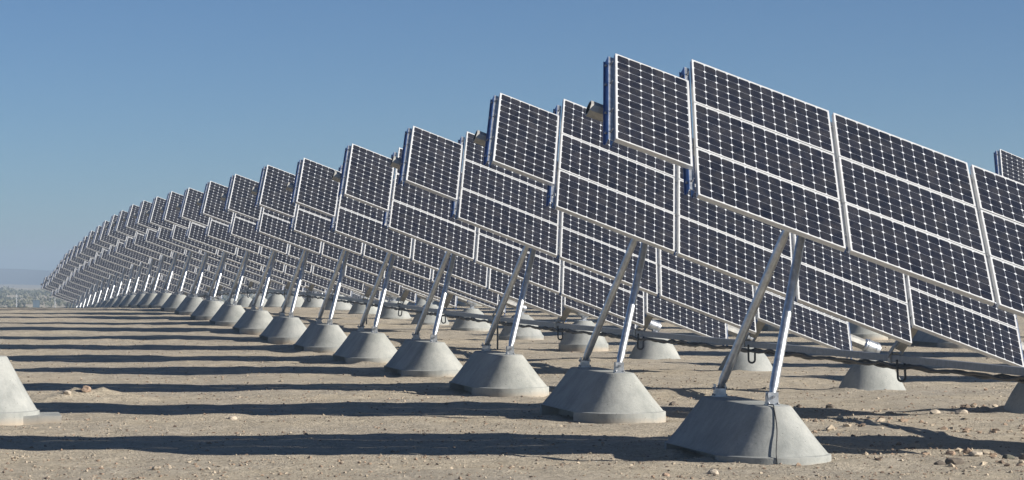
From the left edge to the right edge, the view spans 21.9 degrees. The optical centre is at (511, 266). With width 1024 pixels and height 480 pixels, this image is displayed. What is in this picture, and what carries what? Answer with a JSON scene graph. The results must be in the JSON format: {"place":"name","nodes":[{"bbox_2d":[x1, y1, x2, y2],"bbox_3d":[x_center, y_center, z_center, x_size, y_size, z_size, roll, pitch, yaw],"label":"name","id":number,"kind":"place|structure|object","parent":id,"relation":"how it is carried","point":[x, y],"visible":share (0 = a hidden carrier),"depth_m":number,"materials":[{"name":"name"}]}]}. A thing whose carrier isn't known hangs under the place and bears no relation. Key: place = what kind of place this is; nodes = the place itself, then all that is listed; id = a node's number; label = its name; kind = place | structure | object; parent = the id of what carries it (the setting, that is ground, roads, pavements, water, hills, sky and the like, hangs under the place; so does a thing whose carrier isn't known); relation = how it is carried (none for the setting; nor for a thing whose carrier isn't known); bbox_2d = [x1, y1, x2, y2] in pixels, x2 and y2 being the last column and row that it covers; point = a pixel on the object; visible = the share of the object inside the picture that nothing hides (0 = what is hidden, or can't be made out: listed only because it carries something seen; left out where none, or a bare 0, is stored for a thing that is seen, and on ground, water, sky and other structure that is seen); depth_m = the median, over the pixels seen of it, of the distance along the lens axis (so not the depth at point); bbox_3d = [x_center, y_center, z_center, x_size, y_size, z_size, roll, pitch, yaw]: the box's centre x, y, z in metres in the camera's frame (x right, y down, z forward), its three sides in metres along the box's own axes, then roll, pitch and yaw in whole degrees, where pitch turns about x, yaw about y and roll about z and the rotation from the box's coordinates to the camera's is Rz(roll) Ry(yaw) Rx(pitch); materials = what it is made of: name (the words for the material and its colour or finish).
{"place":"outdoors","nodes":[
{"label":"outdoors","id":0,"kind":"place"},
{"bbox_2d":[0,284,41,286],"bbox_3d":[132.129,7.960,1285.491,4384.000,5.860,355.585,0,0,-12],"label":"foothills","id":1,"kind":"structure","parent":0,"point":[10,285],"depth_m":1187.85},
{"bbox_2d":[0,268,52,284],"bbox_3d":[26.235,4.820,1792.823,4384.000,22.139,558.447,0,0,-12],"label":"hills","id":2,"kind":"structure","parent":0,"point":[23,276],"depth_m":1601.56,"materials":[{"name":"blue"}]},
{"bbox_2d":[0,287,1023,479],"bbox_3d":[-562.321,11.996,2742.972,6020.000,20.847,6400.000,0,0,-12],"label":"ground","id":3,"kind":"structure","parent":0,"point":[53,326],"depth_m":35.09,"materials":[{"name":"beige gravel"}]},
{"bbox_2d":[0,355,39,425],"bbox_3d":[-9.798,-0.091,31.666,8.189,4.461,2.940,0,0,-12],"label":"concrete base","id":4,"kind":"object","parent":3,"relation":"on","point":[16,404],"visible":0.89,"depth_m":32.08,"materials":[{"name":"concrete"}]},
{"bbox_2d":[33,300,39,307],"bbox_3d":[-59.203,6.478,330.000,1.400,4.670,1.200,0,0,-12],"label":"utility cabinet","id":5,"kind":"object","parent":3,"relation":"on","point":[36,303],"visible":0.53,"depth_m":329.59,"materials":[{"name":"grey metal"}]},
{"bbox_2d":[23,412,60,424],"bbox_3d":[-6.324,1.948,32.355,1.600,0.285,0.870,0,0,-12],"label":"concrete pad","id":6,"kind":"object","parent":3,"relation":"on","point":[46,417],"visible":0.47,"depth_m":32.06,"materials":[{"name":"grey concrete"}]},
{"bbox_2d":[41,277,84,307],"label":"solar tracker","id":7,"kind":"object","parent":3,"relation":"on","point":[53,292],"visible":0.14,"depth_m":204.75,"materials":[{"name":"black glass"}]},
{"bbox_2d":[44,275,88,307],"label":"solar tracker","id":8,"kind":"object","parent":3,"relation":"on","point":[55,290],"visible":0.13,"depth_m":198.30,"materials":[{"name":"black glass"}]},
{"bbox_2d":[63,390,70,394],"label":"stone","id":9,"kind":"object","parent":3,"relation":"on","point":[66,392],"visible":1,"depth_m":36.88,"materials":[{"name":"beige stone"}]},
{"bbox_2d":[46,273,96,307],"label":"solar tracker","id":10,"kind":"object","parent":3,"relation":"on","point":[63,292],"visible":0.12,"depth_m":192.16,"materials":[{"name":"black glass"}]},
{"bbox_2d":[49,269,101,307],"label":"solar tracker","id":11,"kind":"object","parent":3,"relation":"on","point":[66,288],"visible":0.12,"depth_m":185.74,"materials":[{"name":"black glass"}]},
{"bbox_2d":[53,265,112,306],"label":"solar tracker","id":12,"kind":"object","parent":3,"relation":"on","point":[68,283],"visible":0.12,"depth_m":179.40,"materials":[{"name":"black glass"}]},
{"bbox_2d":[80,385,90,391],"bbox_3d":[-5.976,1.717,37.159,0.148,0.107,0.160,0,0,-26],"label":"stone","id":13,"kind":"object","parent":3,"relation":"on","point":[85,388],"visible":1,"depth_m":37.10,"materials":[{"name":"beige stone"}]},
{"bbox_2d":[56,259,121,306],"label":"solar tracker","id":14,"kind":"object","parent":3,"relation":"on","point":[69,274],"visible":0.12,"depth_m":173.00,"materials":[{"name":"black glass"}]},
{"bbox_2d":[60,253,135,306],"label":"solar tracker","id":15,"kind":"object","parent":3,"relation":"on","point":[77,275],"visible":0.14,"depth_m":166.58,"materials":[{"name":"black glass"}]},
{"bbox_2d":[64,249,145,306],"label":"solar tracker","id":16,"kind":"object","parent":3,"relation":"on","point":[80,271],"visible":0.2,"depth_m":160.28,"materials":[{"name":"black glass"}]},
{"bbox_2d":[68,246,173,307],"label":"solar tracker","id":17,"kind":"object","parent":3,"relation":"on","point":[85,266],"visible":0.23,"depth_m":153.89,"materials":[{"name":"black glass"}]},
{"bbox_2d":[73,241,204,307],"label":"solar tracker","id":18,"kind":"object","parent":3,"relation":"on","point":[90,262],"visible":0.18,"depth_m":147.52,"materials":[{"name":"black glass"}]},
{"bbox_2d":[78,236,223,306],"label":"solar tracker","id":19,"kind":"object","parent":3,"relation":"on","point":[98,261],"visible":0.34,"depth_m":141.14,"materials":[{"name":"black glass"}]},
{"bbox_2d":[0,286,304,307],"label":"desert scrub","id":20,"kind":"object","parent":3,"relation":"on","point":[8,301],"visible":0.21,"depth_m":530.73,"materials":[{"name":"green plant"}]},
{"bbox_2d":[83,230,237,306],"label":"solar tracker","id":21,"kind":"object","parent":3,"relation":"on","point":[104,255],"visible":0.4,"depth_m":134.83,"materials":[{"name":"black glass"}]},
{"bbox_2d":[91,226,251,306],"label":"solar tracker","id":22,"kind":"object","parent":3,"relation":"on","point":[244,301],"visible":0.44,"depth_m":128.36,"materials":[{"name":"black glass"}]},
{"bbox_2d":[97,220,266,306],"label":"solar tracker","id":23,"kind":"object","parent":3,"relation":"on","point":[118,244],"visible":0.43,"depth_m":122.07,"materials":[{"name":"black glass"}]},
{"bbox_2d":[105,214,284,306],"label":"solar tracker","id":24,"kind":"object","parent":3,"relation":"on","point":[274,300],"visible":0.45,"depth_m":115.67,"materials":[{"name":"black glass"}]},
{"bbox_2d":[112,210,303,307],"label":"solar tracker","id":25,"kind":"object","parent":3,"relation":"on","point":[138,238],"visible":0.38,"depth_m":109.21,"materials":[{"name":"black glass"}]},
{"bbox_2d":[123,204,323,307],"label":"solar tracker","id":26,"kind":"object","parent":3,"relation":"on","point":[159,299],"visible":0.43,"depth_m":102.88,"materials":[{"name":"black glass"}]},
{"bbox_2d":[133,200,351,311],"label":"solar tracker","id":27,"kind":"object","parent":3,"relation":"on","point":[172,303],"visible":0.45,"depth_m":96.51,"materials":[{"name":"black glass"}]},
{"bbox_2d":[145,196,377,314],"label":"solar tracker","id":28,"kind":"object","parent":3,"relation":"on","point":[189,305],"visible":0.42,"depth_m":90.08,"materials":[{"name":"black glass"}]},
{"bbox_2d":[159,191,410,319],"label":"solar tracker","id":29,"kind":"object","parent":3,"relation":"on","point":[207,308],"visible":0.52,"depth_m":83.80,"materials":[{"name":"black glass"}]},
{"bbox_2d":[176,188,448,325],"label":"solar tracker","id":30,"kind":"object","parent":3,"relation":"on","point":[228,313],"visible":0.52,"depth_m":77.28,"materials":[{"name":"black glass"}]},
{"bbox_2d":[304,288,352,304],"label":"solar tracker","id":31,"kind":"object","parent":3,"relation":"on","point":[305,289],"visible":0.01,"depth_m":182.55,"materials":[{"name":"black glass"}]},
{"bbox_2d":[305,290,362,301],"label":"solar tracker","id":32,"kind":"object","parent":3,"relation":"on","point":[354,295],"visible":0.02,"depth_m":176.83,"materials":[{"name":"grey concrete"}]},
{"bbox_2d":[196,181,490,334],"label":"solar tracker","id":33,"kind":"object","parent":3,"relation":"on","point":[253,320],"visible":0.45,"depth_m":71.09,"materials":[{"name":"black glass"}]},
{"bbox_2d":[319,291,391,300],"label":"solar tracker","id":34,"kind":"object","parent":3,"relation":"on","point":[388,298],"visible":0.01,"depth_m":170.62,"materials":[{"name":"black glass"}]},
{"bbox_2d":[220,174,543,343],"bbox_3d":[-3.165,-0.100,65.648,8.119,4.383,2.940,0,0,-12],"label":"solar tracker","id":35,"kind":"object","parent":3,"relation":"on","point":[239,198],"visible":0.48,"depth_m":64.66,"materials":[{"name":"black glass"}]},
{"bbox_2d":[391,297,408,304],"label":"solar tracker","id":36,"kind":"object","parent":3,"relation":"on","point":[405,302],"visible":0.01,"depth_m":137.32,"materials":[{"name":"grey concrete"}]},
{"bbox_2d":[407,297,425,305],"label":"solar tracker","id":37,"kind":"object","parent":3,"relation":"on","point":[420,302],"visible":0.04,"depth_m":130.84,"materials":[{"name":"grey concrete"}]},
{"bbox_2d":[251,165,608,352],"bbox_3d":[-1.781,-0.074,59.218,8.124,4.387,2.940,0,0,-12],"label":"solar tracker","id":38,"kind":"object","parent":3,"relation":"on","point":[270,192],"visible":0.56,"depth_m":58.19,"materials":[{"name":"black glass"}]},
{"bbox_2d":[457,300,481,305],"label":"solar tracker","id":39,"kind":"object","parent":3,"relation":"on","point":[459,303],"visible":0.02,"depth_m":118.11,"materials":[{"name":"grey concrete"}]},
{"bbox_2d":[285,158,680,363],"bbox_3d":[-0.486,0.051,52.909,8.104,4.429,2.940,0,0,-12],"label":"solar tracker","id":40,"kind":"object","parent":3,"relation":"on","point":[317,189],"visible":0.56,"depth_m":52.02,"materials":[{"name":"black glass"}]},
{"bbox_2d":[331,144,772,377],"bbox_3d":[0.839,0.079,46.676,8.089,4.469,2.940,0,0,-12],"label":"solar tracker","id":41,"kind":"object","parent":3,"relation":"on","point":[365,176],"visible":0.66,"depth_m":45.90,"materials":[{"name":"black glass"}]},
{"bbox_2d":[187,289,1023,383],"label":"drive rail","id":42,"kind":"object","parent":3,"relation":"on","point":[866,358],"visible":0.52,"depth_m":40.55,"materials":[{"name":"metal"}]},
{"bbox_2d":[390,126,905,396],"bbox_3d":[2.150,0.096,40.219,8.095,4.441,2.940,0,0,-12],"label":"solar tracker","id":43,"kind":"object","parent":3,"relation":"on","point":[503,202],"visible":0.66,"depth_m":39.52,"materials":[{"name":"black glass"}]},
{"bbox_2d":[669,401,676,405],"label":"stone","id":44,"kind":"object","parent":3,"relation":"on","point":[672,403],"visible":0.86,"depth_m":36.09,"materials":[{"name":"beige stone"}]},
{"bbox_2d":[707,469,718,473],"bbox_3d":[1.840,1.880,24.222,0.106,0.067,0.096,0,0,45],"label":"stone","id":45,"kind":"object","parent":3,"relation":"on","point":[712,471],"visible":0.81,"depth_m":24.19,"materials":[{"name":"beige stone"}]},
{"bbox_2d":[473,93,1023,423],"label":"solar tracker","id":46,"kind":"object","parent":3,"relation":"on","point":[641,197],"visible":0.84,"depth_m":33.00,"materials":[{"name":"black glass"}]},
{"bbox_2d":[762,323,779,330],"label":"solar tracker","id":47,"kind":"object","parent":3,"relation":"on","point":[768,327],"depth_m":73.38,"materials":[{"name":"grey concrete"}]},
{"bbox_2d":[585,53,1023,464],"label":"solar tracker","id":48,"kind":"object","parent":3,"relation":"on","point":[800,169],"visible":0.99,"depth_m":26.37,"materials":[{"name":"black glass"}]},
{"bbox_2d":[826,404,833,407],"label":"stone","id":49,"kind":"object","parent":3,"relation":"on","point":[829,405],"visible":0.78,"depth_m":35.41,"materials":[{"name":"stone"}]},
{"bbox_2d":[849,322,887,339],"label":"solar tracker","id":50,"kind":"object","parent":3,"relation":"on","point":[859,331],"visible":0.02,"depth_m":66.80,"materials":[{"name":"grey concrete"}]},
{"bbox_2d":[930,409,940,413],"bbox_3d":[5.438,1.873,34.047,0.144,0.086,0.119,0,0,-43],"label":"stone","id":51,"kind":"object","parent":3,"relation":"on","point":[934,411],"visible":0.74,"depth_m":34.01,"materials":[{"name":"beige stone"}]},
{"bbox_2d":[911,330,966,348],"bbox_3d":[12.445,-0.168,62.235,8.081,4.576,2.940,0,0,-12],"label":"solar tracker","id":52,"kind":"object","parent":3,"relation":"on","point":[921,338],"visible":0.09,"depth_m":61.51,"materials":[{"name":"grey concrete"}]},
{"bbox_2d":[934,460,945,464],"bbox_3d":[4.068,1.870,25.207,0.102,0.064,0.083,0,0,-33],"label":"stone","id":53,"kind":"object","parent":3,"relation":"on","point":[939,462],"visible":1,"depth_m":25.19,"materials":[{"name":"grey stone"}]},
{"bbox_2d":[946,451,955,454],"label":"stone","id":54,"kind":"object","parent":3,"relation":"on","point":[950,453],"visible":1,"depth_m":26.73,"materials":[{"name":"brown stone"}]},
{"bbox_2d":[945,457,964,464],"bbox_3d":[4.225,1.868,25.317,0.187,0.095,0.154,0,0,-1],"label":"stone","id":55,"kind":"object","parent":3,"relation":"on","point":[953,461],"visible":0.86,"depth_m":25.26,"materials":[{"name":"grey stone"}]},
{"bbox_2d":[955,410,967,413],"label":"stone","id":56,"kind":"object","parent":3,"relation":"on","point":[961,411],"visible":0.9,"depth_m":33.86,"materials":[{"name":"beige stone"}]},
{"bbox_2d":[968,451,982,456],"bbox_3d":[4.665,1.890,26.639,0.127,0.071,0.155,0,0,-13],"label":"stone","id":57,"kind":"object","parent":3,"relation":"on","point":[976,454],"visible":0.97,"depth_m":26.58,"materials":[{"name":"beige stone"}]},
{"bbox_2d":[978,406,989,411],"bbox_3d":[6.140,1.869,34.422,0.173,0.115,0.155,0,0,-33],"label":"stone","id":58,"kind":"object","parent":3,"relation":"on","point":[984,409],"visible":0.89,"depth_m":34.38,"materials":[{"name":"grey stone"}]},
{"bbox_2d":[1002,454,1014,458],"bbox_3d":[4.887,1.885,26.099,0.126,0.076,0.134,0,0,10],"label":"stone","id":59,"kind":"object","parent":3,"relation":"on","point":[1007,456],"visible":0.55,"depth_m":26.07,"materials":[{"name":"grey stone"}]},
{"bbox_2d":[994,149,1023,183],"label":"solar tracker","id":60,"kind":"object","parent":3,"relation":"on","point":[1009,165],"visible":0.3,"depth_m":55.25,"materials":[{"name":"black glass"}]},
{"bbox_2d":[0,0,1023,269],"label":"sky","id":61,"kind":"structure","parent":0,"point":[107,107],"materials":[{"name":"blue"}]}
]}

